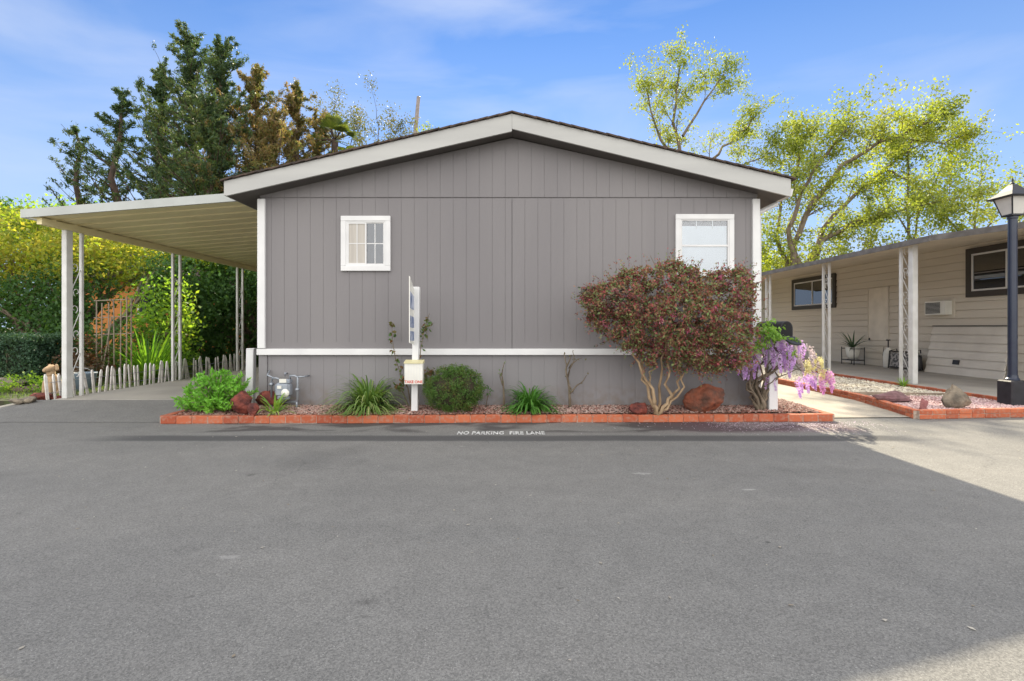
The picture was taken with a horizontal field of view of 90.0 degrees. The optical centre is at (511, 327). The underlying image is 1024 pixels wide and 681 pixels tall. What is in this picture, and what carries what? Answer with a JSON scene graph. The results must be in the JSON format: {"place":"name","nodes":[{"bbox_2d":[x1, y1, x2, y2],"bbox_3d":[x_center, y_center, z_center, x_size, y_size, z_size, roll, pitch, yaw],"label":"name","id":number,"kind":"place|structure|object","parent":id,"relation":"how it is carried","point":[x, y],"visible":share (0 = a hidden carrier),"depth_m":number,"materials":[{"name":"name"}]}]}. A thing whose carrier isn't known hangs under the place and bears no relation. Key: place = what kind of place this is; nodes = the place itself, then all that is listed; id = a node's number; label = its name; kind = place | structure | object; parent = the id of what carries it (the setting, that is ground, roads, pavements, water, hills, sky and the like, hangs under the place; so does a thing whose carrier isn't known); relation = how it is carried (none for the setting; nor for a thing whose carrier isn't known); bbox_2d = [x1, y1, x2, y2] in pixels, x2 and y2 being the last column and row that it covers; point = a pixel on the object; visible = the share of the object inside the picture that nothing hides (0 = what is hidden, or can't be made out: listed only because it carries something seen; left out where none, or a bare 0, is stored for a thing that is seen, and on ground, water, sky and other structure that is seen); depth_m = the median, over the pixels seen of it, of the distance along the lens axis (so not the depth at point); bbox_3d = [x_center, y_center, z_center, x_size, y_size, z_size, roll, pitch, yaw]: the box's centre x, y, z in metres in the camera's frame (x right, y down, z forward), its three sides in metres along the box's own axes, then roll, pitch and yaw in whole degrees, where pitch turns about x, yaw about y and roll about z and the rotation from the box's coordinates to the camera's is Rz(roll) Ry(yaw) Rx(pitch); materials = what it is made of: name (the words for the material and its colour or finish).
{"place":"outdoors","nodes":[
{"label":"outdoors","id":0,"kind":"place"},
{"bbox_2d":[0,400,184,421],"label":"driveway apron","id":1,"kind":"object","parent":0,"point":[95,410],"visible":0.83,"depth_m":7.64,"materials":[{"name":"concrete"}]},
{"bbox_2d":[8,398,23,404],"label":"border stone","id":2,"kind":"object","parent":1,"relation":"on","point":[16,401],"visible":1,"depth_m":7.96,"materials":[{"name":"beige stone"}]},
{"bbox_2d":[22,396,36,402],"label":"border stone","id":3,"kind":"object","parent":1,"relation":"on","point":[29,399],"visible":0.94,"depth_m":8.05,"materials":[{"name":"beige stone"}]},
{"bbox_2d":[0,357,258,405],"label":"lawn","id":4,"kind":"structure","parent":0,"point":[3,401],"depth_m":10.37,"materials":[{"name":"plant"}]},
{"bbox_2d":[0,377,27,390],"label":"plant","id":5,"kind":"object","parent":4,"relation":"on","point":[9,381],"visible":0.45,"depth_m":9.61,"materials":[{"name":"green plant"}]},
{"bbox_2d":[0,196,38,242],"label":"distant tree","id":6,"kind":"object","parent":4,"relation":"on","point":[10,199],"visible":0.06,"depth_m":29.22,"materials":[{"name":"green plant"}]},
{"bbox_2d":[0,370,61,392],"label":"plant","id":7,"kind":"object","parent":4,"relation":"on","point":[37,386],"visible":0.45,"depth_m":9.47,"materials":[{"name":"green plant"}]},
{"bbox_2d":[0,330,77,385],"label":"clipped hedge","id":8,"kind":"object","parent":4,"relation":"on","point":[25,353],"visible":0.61,"depth_m":10.32,"materials":[{"name":"green plant"}]},
{"bbox_2d":[29,392,52,399],"bbox_3d":[-7.698,1.140,8.382,0.351,0.144,0.215,0,0,0],"label":"border stone","id":9,"kind":"object","parent":4,"relation":"on","point":[40,396],"visible":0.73,"depth_m":8.32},
{"bbox_2d":[42,364,61,394],"bbox_3d":[-7.989,0.920,9.004,0.308,0.561,0.445,0,0,38],"label":"dog statue","id":10,"kind":"object","parent":4,"relation":"on","point":[49,370],"visible":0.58,"depth_m":8.86,"materials":[{"name":"beige stone"}]},
{"bbox_2d":[1,191,106,307],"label":"distant tree","id":11,"kind":"object","parent":4,"relation":"on","point":[35,203],"visible":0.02,"depth_m":29.37,"materials":[{"name":"yellow plant"}]},
{"bbox_2d":[42,121,105,306],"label":"conifer tree","id":12,"kind":"object","parent":4,"relation":"on","point":[73,174],"visible":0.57,"depth_m":23.99,"materials":[{"name":"green plant"}]},
{"bbox_2d":[0,264,159,376],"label":"garden shrub","id":13,"kind":"object","parent":4,"relation":"on","point":[10,308],"visible":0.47,"depth_m":12.29,"materials":[{"name":"green plant"}]},
{"bbox_2d":[47,332,119,382],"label":"dark bush","id":14,"kind":"object","parent":4,"relation":"on","point":[88,362],"visible":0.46,"depth_m":10.67,"materials":[{"name":"green plant"}]},
{"bbox_2d":[73,367,97,390],"bbox_3d":[-8.150,0.967,9.750,0.412,0.466,0.410,0,0,0],"label":"blue bucket","id":15,"kind":"object","parent":4,"relation":"on","point":[88,376],"visible":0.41,"depth_m":9.66,"materials":[{"name":"grey plastic"}]},
{"bbox_2d":[0,202,196,332],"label":"maple tree","id":16,"kind":"object","parent":4,"relation":"on","point":[114,259],"visible":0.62,"depth_m":13.28,"materials":[{"name":"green plant"}]},
{"bbox_2d":[61,86,142,248],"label":"conifer tree","id":17,"kind":"object","parent":4,"relation":"on","point":[122,109],"visible":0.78,"depth_m":22.84,"materials":[{"name":"green plant"}]},
{"bbox_2d":[4,239,204,357],"bbox_3d":[-10.418,-0.505,13.287,4.261,3.509,2.358,0,0,-8],"label":"garden shrub","id":18,"kind":"object","parent":4,"relation":"on","point":[89,296],"visible":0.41,"depth_m":13.23,"materials":[{"name":"green plant"}]},
{"bbox_2d":[0,370,217,398],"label":"grass patch","id":19,"kind":"object","parent":4,"relation":"on","point":[30,393],"visible":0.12,"depth_m":9.99,"materials":[{"name":"green plant"}]},
{"bbox_2d":[94,297,133,383],"bbox_3d":[-8.490,0.284,10.883,0.856,1.876,0.093,0,0,0],"label":"trellis","id":20,"kind":"object","parent":4,"relation":"on","point":[109,327],"visible":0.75,"depth_m":10.89,"materials":[{"name":"brown wood"}]},
{"bbox_2d":[0,229,244,315],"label":"backdrop tree","id":21,"kind":"object","parent":4,"relation":"on","point":[61,277],"visible":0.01,"depth_m":23.04,"materials":[{"name":"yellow plant"}]},
{"bbox_2d":[48,55,224,201],"bbox_3d":[-18.073,-6.462,27.597,8.215,15.599,8.849,0,0,0],"label":"conifer tree","id":22,"kind":"object","parent":4,"relation":"on","point":[159,93],"visible":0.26,"depth_m":26.54,"materials":[{"name":"green plant"}]},
{"bbox_2d":[43,354,244,399],"bbox_3d":[-7.525,0.966,11.429,0.088,0.532,6.382,0,0,0],"label":"picket fence","id":23,"kind":"object","parent":4,"relation":"on","point":[137,383],"visible":0.65,"depth_m":10.20,"materials":[{"name":"paint"}]},
{"bbox_2d":[92,325,205,381],"bbox_3d":[-8.341,0.570,11.624,2.839,1.319,2.694,0,0,0],"label":"fern","id":24,"kind":"object","parent":4,"relation":"on","point":[141,358],"visible":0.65,"depth_m":11.36,"materials":[{"name":"green plant"}]},
{"bbox_2d":[114,267,207,374],"bbox_3d":[-8.718,-0.254,12.740,1.899,2.989,2.258,0,0,-34],"label":"garden shrub","id":25,"kind":"object","parent":4,"relation":"on","point":[187,326],"visible":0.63,"depth_m":12.55,"materials":[{"name":"green plant"}]},
{"bbox_2d":[60,18,264,203],"bbox_3d":[-16.528,-6.997,25.850,9.624,16.629,9.331,0,0,20],"label":"conifer tree","id":26,"kind":"object","parent":4,"relation":"on","point":[192,68],"visible":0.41,"depth_m":25.37,"materials":[{"name":"green plant"}]},
{"bbox_2d":[73,254,256,359],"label":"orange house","id":27,"kind":"structure","parent":4,"relation":"on","point":[116,311],"depth_m":18.00,"materials":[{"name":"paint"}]},
{"bbox_2d":[137,286,155,311],"bbox_3d":[-12.800,-0.950,17.972,0.700,1.000,0.054,0,0,0],"label":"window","id":28,"kind":"structure","parent":27,"relation":"in","point":[140,310],"depth_m":17.95,"materials":[{"name":"paint"}]},
{"bbox_2d":[108,90,253,267],"bbox_3d":[-14.358,-4.624,22.963,8.855,11.965,9.921,0,0,0],"label":"conifer tree","id":29,"kind":"object","parent":4,"relation":"on","point":[206,135],"visible":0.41,"depth_m":22.39,"materials":[{"name":"green plant"}]},
{"bbox_2d":[137,252,260,369],"bbox_3d":[-8.344,-0.775,17.238,3.687,4.091,7.951,0,0,34],"label":"tall hedge","id":30,"kind":"object","parent":4,"relation":"on","point":[216,299],"visible":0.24,"depth_m":15.27,"materials":[{"name":"green plant"}]},
{"bbox_2d":[151,249,256,328],"bbox_3d":[-8.188,-1.131,17.553,3.624,4.737,7.287,0,0,37],"label":"hedge top","id":31,"kind":"object","parent":4,"relation":"on","point":[252,317],"visible":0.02,"depth_m":16.26,"materials":[{"name":"green plant"}]},
{"bbox_2d":[132,33,299,197],"bbox_3d":[-13.348,-6.328,24.473,8.232,15.271,9.402,0,0,-32],"label":"conifer tree","id":32,"kind":"object","parent":4,"relation":"on","point":[218,64],"visible":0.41,"depth_m":24.11,"materials":[{"name":"green plant"}]},
{"bbox_2d":[170,63,293,192],"bbox_3d":[-12.661,-5.769,25.420,8.139,14.164,7.919,0,0,-30],"label":"conifer tree","id":33,"kind":"object","parent":4,"relation":"on","point":[258,74],"visible":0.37,"depth_m":24.42,"materials":[{"name":"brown plant"}]},
{"bbox_2d":[199,102,316,189],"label":"conifer tree","id":34,"kind":"object","parent":4,"relation":"on","point":[276,135],"visible":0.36,"depth_m":22.64,"materials":[{"name":"brown plant"}]},
{"bbox_2d":[201,77,327,193],"bbox_3d":[-10.786,-5.598,26.169,6.089,13.827,8.337,0,0,0],"label":"conifer tree","id":35,"kind":"object","parent":4,"relation":"on","point":[293,100],"visible":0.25,"depth_m":25.68,"materials":[{"name":"brown plant"}]},
{"bbox_2d":[299,109,344,156],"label":"conifer tree","id":36,"kind":"object","parent":4,"relation":"on","point":[318,151],"visible":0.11,"depth_m":27.80,"materials":[{"name":"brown plant"}]},
{"bbox_2d":[310,113,359,153],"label":"tree","id":37,"kind":"object","parent":4,"relation":"on","point":[330,122],"visible":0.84,"depth_m":26.72,"materials":[{"name":"green plant"}]},
{"bbox_2d":[305,79,369,154],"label":"slender tree","id":38,"kind":"object","parent":4,"relation":"on","point":[336,111],"visible":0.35,"depth_m":30.80,"materials":[{"name":"green plant"}]},
{"bbox_2d":[349,70,419,146],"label":"slender tree","id":39,"kind":"object","parent":4,"relation":"on","point":[390,125],"visible":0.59,"depth_m":29.77,"materials":[{"name":"green plant"}]},
{"bbox_2d":[52,367,258,402],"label":"driveway","id":40,"kind":"structure","parent":0,"point":[167,390],"depth_m":9.15,"materials":[{"name":"concrete"}]},
{"bbox_2d":[20,193,256,397],"bbox_3d":[-5.815,-0.453,13.328,3.450,3.247,10.955,0,0,0],"label":"carport","id":41,"kind":"object","parent":40,"relation":"on","point":[219,228],"visible":0.66,"depth_m":8.74,"materials":[{"name":"metal"}]},
{"bbox_2d":[0,417,1023,680],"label":"road","id":42,"kind":"structure","parent":0,"point":[504,555],"depth_m":2.97,"materials":[{"name":"grey asphalt"}]},
{"bbox_2d":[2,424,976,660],"bbox_3d":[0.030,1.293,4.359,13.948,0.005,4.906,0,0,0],"label":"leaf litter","id":43,"kind":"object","parent":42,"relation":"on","point":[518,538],"visible":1,"depth_m":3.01,"materials":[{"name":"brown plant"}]},
{"bbox_2d":[160,405,833,423],"bbox_3d":[-0.165,1.248,7.693,9.242,0.110,1.556,0,0,-2],"label":"brick edging","id":44,"kind":"object","parent":42,"relation":"on","point":[174,418],"visible":0.82,"depth_m":6.96,"materials":[{"name":"red brick"}]},
{"bbox_2d":[176,398,818,414],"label":"bark mulch","id":45,"kind":"object","parent":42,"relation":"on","point":[792,406],"visible":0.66,"depth_m":7.24,"materials":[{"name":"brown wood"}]},
{"bbox_2d":[171,367,257,413],"bbox_3d":[-4.202,0.885,7.273,1.194,0.671,0.853,0,0,0],"label":"succulent shrub","id":46,"kind":"object","parent":45,"relation":"on","point":[213,392],"visible":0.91,"depth_m":7.13,"materials":[{"name":"green plant"}]},
{"bbox_2d":[230,391,252,413],"bbox_3d":[-3.740,1.050,7.072,0.278,0.341,0.277,0,0,-22],"label":"lava rock","id":47,"kind":"object","parent":45,"relation":"on","point":[241,400],"visible":0.91,"depth_m":6.97,"materials":[{"name":"red stone"}]},
{"bbox_2d":[245,348,256,402],"bbox_3d":[-3.966,0.759,7.780,0.138,0.883,0.096,0,0,0],"label":"marker post","id":48,"kind":"object","parent":45,"relation":"on","point":[250,362],"visible":0.62,"depth_m":7.73,"materials":[{"name":"white paint"}]},
{"bbox_2d":[247,403,259,415],"bbox_3d":[-3.500,1.114,6.932,0.163,0.182,0.112,0,0,0],"label":"lava rock","id":49,"kind":"object","parent":45,"relation":"on","point":[253,409],"visible":1,"depth_m":6.90,"materials":[{"name":"red stone"}]},
{"bbox_2d":[255,390,283,406],"bbox_3d":[-3.551,1.072,7.528,0.474,0.285,0.209,0,0,0],"label":"lava rock","id":50,"kind":"object","parent":45,"relation":"on","point":[266,396],"visible":0.59,"depth_m":7.45,"materials":[{"name":"red stone"}]},
{"bbox_2d":[258,393,300,415],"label":"strappy plant","id":51,"kind":"object","parent":45,"relation":"on","point":[277,403],"visible":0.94,"depth_m":7.10,"materials":[{"name":"green plant"}]},
{"bbox_2d":[267,370,309,407],"bbox_3d":[-3.289,0.915,7.441,0.605,0.571,0.262,0,0,0],"label":"gas meter","id":52,"kind":"object","parent":45,"relation":"on","point":[282,386],"visible":0.94,"depth_m":7.37,"materials":[{"name":"grey paint"}]},
{"bbox_2d":[319,373,406,416],"bbox_3d":[-2.049,0.913,7.343,1.397,0.593,1.401,0,0,0],"label":"strappy plant","id":53,"kind":"object","parent":45,"relation":"on","point":[366,398],"visible":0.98,"depth_m":7.14,"materials":[{"name":"green plant"}]},
{"bbox_2d":[388,315,434,406],"bbox_3d":[-1.438,0.493,7.392,0.733,1.382,0.203,0,0,0],"label":"climbing rose","id":54,"kind":"object","parent":45,"relation":"on","point":[431,371],"visible":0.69,"depth_m":7.41,"materials":[{"name":"green plant"}]},
{"bbox_2d":[404,276,424,410],"bbox_3d":[-1.360,0.245,7.093,0.264,1.870,0.385,0,0,0],"label":"sign post","id":55,"kind":"object","parent":45,"relation":"on","point":[414,371],"visible":1,"depth_m":7.14,"materials":[{"name":"white paint"}]},
{"bbox_2d":[421,363,486,412],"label":"round bush","id":56,"kind":"object","parent":45,"relation":"on","point":[450,389],"visible":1,"depth_m":7.06,"materials":[{"name":"green plant"}]},
{"bbox_2d":[485,385,491,407],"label":"seedling","id":57,"kind":"object","parent":45,"relation":"on","point":[487,394],"visible":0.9,"depth_m":7.41,"materials":[{"name":"grey plant"}]},
{"bbox_2d":[498,362,504,406],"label":"dry shrub","id":58,"kind":"object","parent":45,"relation":"on","point":[502,381],"visible":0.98,"depth_m":7.45,"materials":[{"name":"brown plant"}]},
{"bbox_2d":[493,381,566,414],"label":"strappy plant","id":59,"kind":"object","parent":45,"relation":"on","point":[531,402],"visible":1,"depth_m":7.15,"materials":[{"name":"green plant"}]},
{"bbox_2d":[564,351,588,406],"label":"leafless shrub","id":60,"kind":"object","parent":45,"relation":"on","point":[569,390],"visible":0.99,"depth_m":7.41,"materials":[{"name":"brown plant"}]},
{"bbox_2d":[628,402,647,414],"bbox_3d":[1.741,1.122,7.061,0.257,0.169,0.156,0,0,0],"label":"lava rock","id":61,"kind":"object","parent":45,"relation":"on","point":[637,408],"visible":1,"depth_m":7.02,"materials":[{"name":"red stone"}]},
{"bbox_2d":[571,248,767,415],"bbox_3d":[2.100,0.070,6.837,2.657,2.303,1.374,0,0,0],"label":"purple leaf bush","id":62,"kind":"object","parent":45,"relation":"on","point":[601,312],"visible":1,"depth_m":6.70,"materials":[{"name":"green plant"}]},
{"bbox_2d":[682,384,724,413],"bbox_3d":[2.706,1.009,7.203,0.596,0.434,0.308,0,0,0],"label":"boulder","id":63,"kind":"object","parent":45,"relation":"on","point":[704,399],"visible":0.96,"depth_m":7.14,"materials":[{"name":"red stone"}]},
{"bbox_2d":[755,321,801,410],"bbox_3d":[3.757,0.553,7.212,0.200,1.274,0.722,0,0,-14],"label":"mailbox","id":64,"kind":"object","parent":45,"relation":"on","point":[772,400],"visible":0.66,"depth_m":7.28,"materials":[{"name":"white paint"}]},
{"bbox_2d":[783,337,801,345],"bbox_3d":[3.820,0.186,6.959,0.200,0.117,0.201,0,0,-14],"label":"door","id":65,"kind":"structure","parent":64,"relation":"in","point":[794,342],"depth_m":6.92,"materials":[{"name":"paint"}]},
{"bbox_2d":[736,318,834,409],"bbox_3d":[3.847,0.546,7.095,1.514,1.341,0.701,0,0,0],"label":"wisteria","id":66,"kind":"object","parent":45,"relation":"on","point":[759,398],"visible":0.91,"depth_m":7.12,"materials":[{"name":"purple plant"}]},
{"bbox_2d":[457,431,544,434],"bbox_3d":[-0.133,1.295,6.280,1.069,0.001,0.192,0,0,0],"label":"road lettering","id":67,"kind":"object","parent":42,"relation":"on","point":[516,432],"visible":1,"depth_m":6.30,"materials":[{"name":"paint"}]},
{"bbox_2d":[581,422,866,433],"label":"fallen petals","id":68,"kind":"object","parent":42,"relation":"on","point":[770,423],"visible":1,"depth_m":6.81,"materials":[{"name":"plant"}]},
{"bbox_2d":[0,0,1023,327],"label":"sky","id":69,"kind":"structure","parent":0,"point":[61,61],"materials":[{"name":"blue"}]},
{"bbox_2d":[761,381,907,417],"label":"path","id":70,"kind":"structure","parent":0,"point":[839,407],"depth_m":8.54,"materials":[{"name":"concrete"}]},
{"bbox_2d":[763,378,1023,418],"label":"brick edging","id":71,"kind":"object","parent":70,"relation":"on","point":[914,413],"visible":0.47,"depth_m":7.37,"materials":[{"name":"red brick"}]},
{"bbox_2d":[761,365,977,397],"bbox_3d":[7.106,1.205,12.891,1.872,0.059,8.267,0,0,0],"label":"pale gravel","id":72,"kind":"structure","parent":0,"point":[873,387],"depth_m":10.56,"materials":[{"name":"beige gravel"}]},
{"bbox_2d":[853,392,944,395],"bbox_3d":[7.080,1.200,9.130,1.900,0.070,0.035,0,0,7],"label":"timber divider","id":73,"kind":"object","parent":72,"relation":"on","point":[875,393],"visible":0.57,"depth_m":9.12,"materials":[{"name":"brown wood"}]},
{"bbox_2d":[897,377,911,386],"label":"weed tuft","id":74,"kind":"object","parent":72,"relation":"on","point":[904,383],"visible":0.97,"depth_m":10.40,"materials":[{"name":"green plant"}]},
{"bbox_2d":[761,354,997,396],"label":"patio slab","id":75,"kind":"structure","parent":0,"point":[982,386],"depth_m":11.93,"materials":[{"name":"concrete"}]},
{"bbox_2d":[838,332,869,364],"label":"potted agave","id":76,"kind":"object","parent":75,"relation":"on","point":[852,351],"visible":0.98,"depth_m":16.04,"materials":[{"name":"white ceramic"}]},
{"bbox_2d":[883,339,892,367],"bbox_3d":[10.950,0.761,14.901,0.247,0.818,0.252,0,0,30],"label":"garden sprayer","id":77,"kind":"object","parent":75,"relation":"on","point":[885,356],"visible":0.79,"depth_m":14.85,"materials":[{"name":"white plastic"}]},
{"bbox_2d":[761,221,1023,383],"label":"neighbour house","id":78,"kind":"structure","parent":75,"relation":"on","point":[906,295],"depth_m":13.74,"materials":[{"name":"beige"}]},
{"bbox_2d":[792,273,836,309],"bbox_3d":[11.157,-1.275,19.000,0.084,1.190,2.720,0,0,0],"label":"window","id":79,"kind":"structure","parent":78,"relation":"in","point":[806,292],"depth_m":19.06,"materials":[{"name":"black glass"}]},
{"bbox_2d":[965,239,1023,296],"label":"window","id":80,"kind":"structure","parent":78,"relation":"in","point":[985,266],"depth_m":11.93,"materials":[{"name":"white paint"}]},
{"bbox_2d":[888,349,922,369],"bbox_3d":[10.859,0.877,14.150,0.330,0.549,0.950,0,0,0],"label":"folded lounger","id":81,"kind":"object","parent":75,"relation":"on","point":[893,360],"visible":0.57,"depth_m":14.34,"materials":[{"name":"plastic"}]},
{"bbox_2d":[924,325,1006,379],"bbox_3d":[11.028,0.561,12.455,0.324,1.213,2.210,0,0,0],"label":"leaning panel","id":82,"kind":"object","parent":75,"relation":"on","point":[979,351],"visible":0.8,"depth_m":12.33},
{"bbox_2d":[918,353,921,371],"bbox_3d":[10.720,0.908,13.550,0.183,0.527,0.220,0,0,0],"label":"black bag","id":83,"kind":"object","parent":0,"point":[919,362],"visible":0.37,"depth_m":13.44,"materials":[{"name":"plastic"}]},
{"bbox_2d":[871,395,1023,408],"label":"pink gravel","id":84,"kind":"structure","parent":0,"point":[935,401],"depth_m":8.08,"materials":[{"name":"gravel"}]},
{"bbox_2d":[872,391,912,402],"bbox_3d":[6.176,1.129,8.308,0.648,0.217,0.310,0,0,0],"label":"flat rock","id":85,"kind":"object","parent":84,"relation":"on","point":[894,396],"visible":0.94,"depth_m":8.20,"materials":[{"name":"pink stone"}]},
{"bbox_2d":[919,398,928,408],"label":"rock","id":86,"kind":"object","parent":84,"relation":"on","point":[923,403],"visible":0.85,"depth_m":7.52,"materials":[{"name":"stone"}]},
{"bbox_2d":[941,384,971,408],"bbox_3d":[6.674,1.050,7.686,0.422,0.409,0.217,0,0,0],"label":"boulder","id":87,"kind":"object","parent":84,"relation":"on","point":[953,396],"visible":0.99,"depth_m":7.64,"materials":[{"name":"beige stone"}]},
{"bbox_2d":[986,177,1023,405],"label":"lamp post","id":88,"kind":"object","parent":84,"relation":"on","point":[1008,200],"visible":0.98,"depth_m":8.00,"materials":[{"name":"black metal"}]},
{"label":"ground","id":89,"kind":"structure","parent":0,"visible":0},
{"bbox_2d":[413,96,419,133],"bbox_3d":[-6.345,-7.015,34.000,0.541,16.630,0.319,0,0,0],"label":"bare pole","id":90,"kind":"object","parent":89,"relation":"on","point":[417,110],"visible":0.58,"depth_m":33.89,"materials":[{"name":"white metal"}]},
{"bbox_2d":[407,121,432,131],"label":"leafy shrub","id":91,"kind":"object","parent":89,"relation":"on","point":[423,127],"visible":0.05,"depth_m":29.77,"materials":[{"name":"green plant"}]},
{"bbox_2d":[220,110,796,404],"bbox_3d":[-0.020,-0.923,15.530,8.210,4.287,16.601,0,0,0],"label":"mobile home","id":92,"kind":"object","parent":89,"relation":"on","point":[496,237],"visible":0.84,"depth_m":7.57,"materials":[{"name":"paint"}]},
{"bbox_2d":[341,216,390,270],"bbox_3d":[-2.155,-1.235,7.548,0.730,0.810,0.045,0,0,0],"label":"window","id":93,"kind":"structure","parent":92,"relation":"in","point":[365,240],"depth_m":7.54,"materials":[{"name":"white paint"}]},
{"bbox_2d":[675,214,733,276],"bbox_3d":[2.840,-1.202,7.548,0.860,0.925,0.045,0,0,0],"label":"window","id":94,"kind":"structure","parent":92,"relation":"in","point":[709,238],"depth_m":7.56,"materials":[{"name":"white paint"}]},
{"bbox_2d":[619,21,805,172],"bbox_3d":[10.231,-7.595,27.166,9.805,16.538,6.145,0,0,0],"label":"tree","id":95,"kind":"object","parent":89,"relation":"on","point":[738,132],"visible":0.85,"depth_m":26.64,"materials":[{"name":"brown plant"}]},
{"bbox_2d":[761,250,804,270],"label":"backdrop tree","id":96,"kind":"object","parent":89,"relation":"on","point":[768,261],"visible":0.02,"depth_m":29.54,"materials":[{"name":"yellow plant"}]},
{"bbox_2d":[759,65,1007,271],"bbox_3d":[17.391,-5.449,24.503,12.455,12.439,8.000,0,0,-21],"label":"spreading tree","id":97,"kind":"object","parent":89,"relation":"on","point":[924,131],"visible":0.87,"depth_m":23.62,"materials":[{"name":"green plant"}]},
{"bbox_2d":[805,370,996,400],"bbox_3d":[8.028,1.225,11.050,0.085,0.155,5.900,0,0,0],"label":"brick edging","id":98,"kind":"object","parent":89,"relation":"on","point":[989,397],"visible":0.28,"depth_m":10.15,"materials":[{"name":"red brick"}]},
{"bbox_2d":[864,82,1023,239],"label":"upright tree","id":99,"kind":"object","parent":89,"relation":"on","point":[952,160],"visible":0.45,"depth_m":25.21,"materials":[{"name":"green plant"}]},
{"bbox_2d":[905,142,1023,230],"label":"tree","id":100,"kind":"object","parent":89,"relation":"on","point":[982,176],"visible":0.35,"depth_m":24.93,"materials":[{"name":"green plant"}]}
]}

